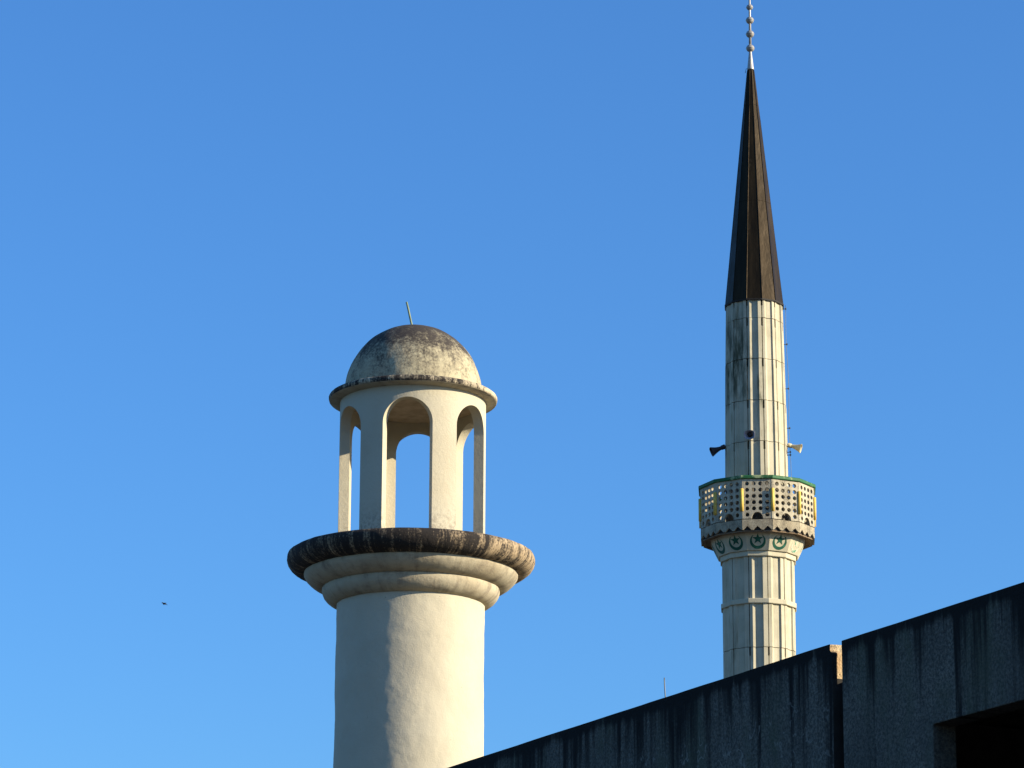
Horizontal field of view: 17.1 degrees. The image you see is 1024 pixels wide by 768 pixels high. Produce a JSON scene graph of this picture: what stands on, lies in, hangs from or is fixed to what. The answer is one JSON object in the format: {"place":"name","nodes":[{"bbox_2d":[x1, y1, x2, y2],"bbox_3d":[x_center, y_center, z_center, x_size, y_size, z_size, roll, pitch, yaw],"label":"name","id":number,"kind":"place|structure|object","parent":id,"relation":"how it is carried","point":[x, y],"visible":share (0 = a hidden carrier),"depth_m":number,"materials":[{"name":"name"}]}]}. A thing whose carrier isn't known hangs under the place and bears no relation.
{"place":"outdoors","nodes":[
{"label":"outdoors","id":0,"kind":"place"},
{"bbox_2d":[287,302,534,767],"bbox_3d":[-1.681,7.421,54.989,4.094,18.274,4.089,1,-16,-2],"label":"domed tower","id":1,"kind":"structure","parent":0,"point":[411,605],"depth_m":55.05,"materials":[{"name":"beige paint"}]},
{"bbox_2d":[0,0,1023,767],"label":"sky","id":2,"kind":"structure","parent":0,"point":[209,209],"materials":[{"name":"blue"}]},
{"bbox_2d":[448,582,1023,767],"bbox_3d":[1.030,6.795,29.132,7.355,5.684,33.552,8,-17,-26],"label":"concrete building","id":3,"kind":"structure","parent":0,"point":[942,687],"depth_m":20.29,"materials":[{"name":"concrete"}]},
{"bbox_2d":[698,0,815,678],"bbox_3d":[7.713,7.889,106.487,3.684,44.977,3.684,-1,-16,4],"label":"minaret","id":4,"kind":"object","parent":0,"point":[757,538],"visible":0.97,"depth_m":107.19,"materials":[{"name":"concrete"}]},
{"bbox_2d":[709,444,725,455],"bbox_3d":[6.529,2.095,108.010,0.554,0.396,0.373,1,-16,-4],"label":"horn loudspeaker","id":5,"kind":"object","parent":4,"relation":"attached to","point":[714,451],"visible":1,"depth_m":107.97,"materials":[{"name":"plastic"}]},
{"bbox_2d":[744,430,754,438],"bbox_3d":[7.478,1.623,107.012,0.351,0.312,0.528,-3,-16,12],"label":"horn loudspeaker","id":6,"kind":"object","parent":4,"relation":"attached to","point":[749,434],"visible":1,"depth_m":106.86,"materials":[{"name":"grey plastic"}]},
{"bbox_2d":[787,443,802,452],"bbox_3d":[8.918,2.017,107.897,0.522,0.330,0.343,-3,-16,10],"label":"horn loudspeaker","id":7,"kind":"object","parent":4,"relation":"attached to","point":[798,448],"visible":1,"depth_m":107.86,"materials":[{"name":"beige plastic"}]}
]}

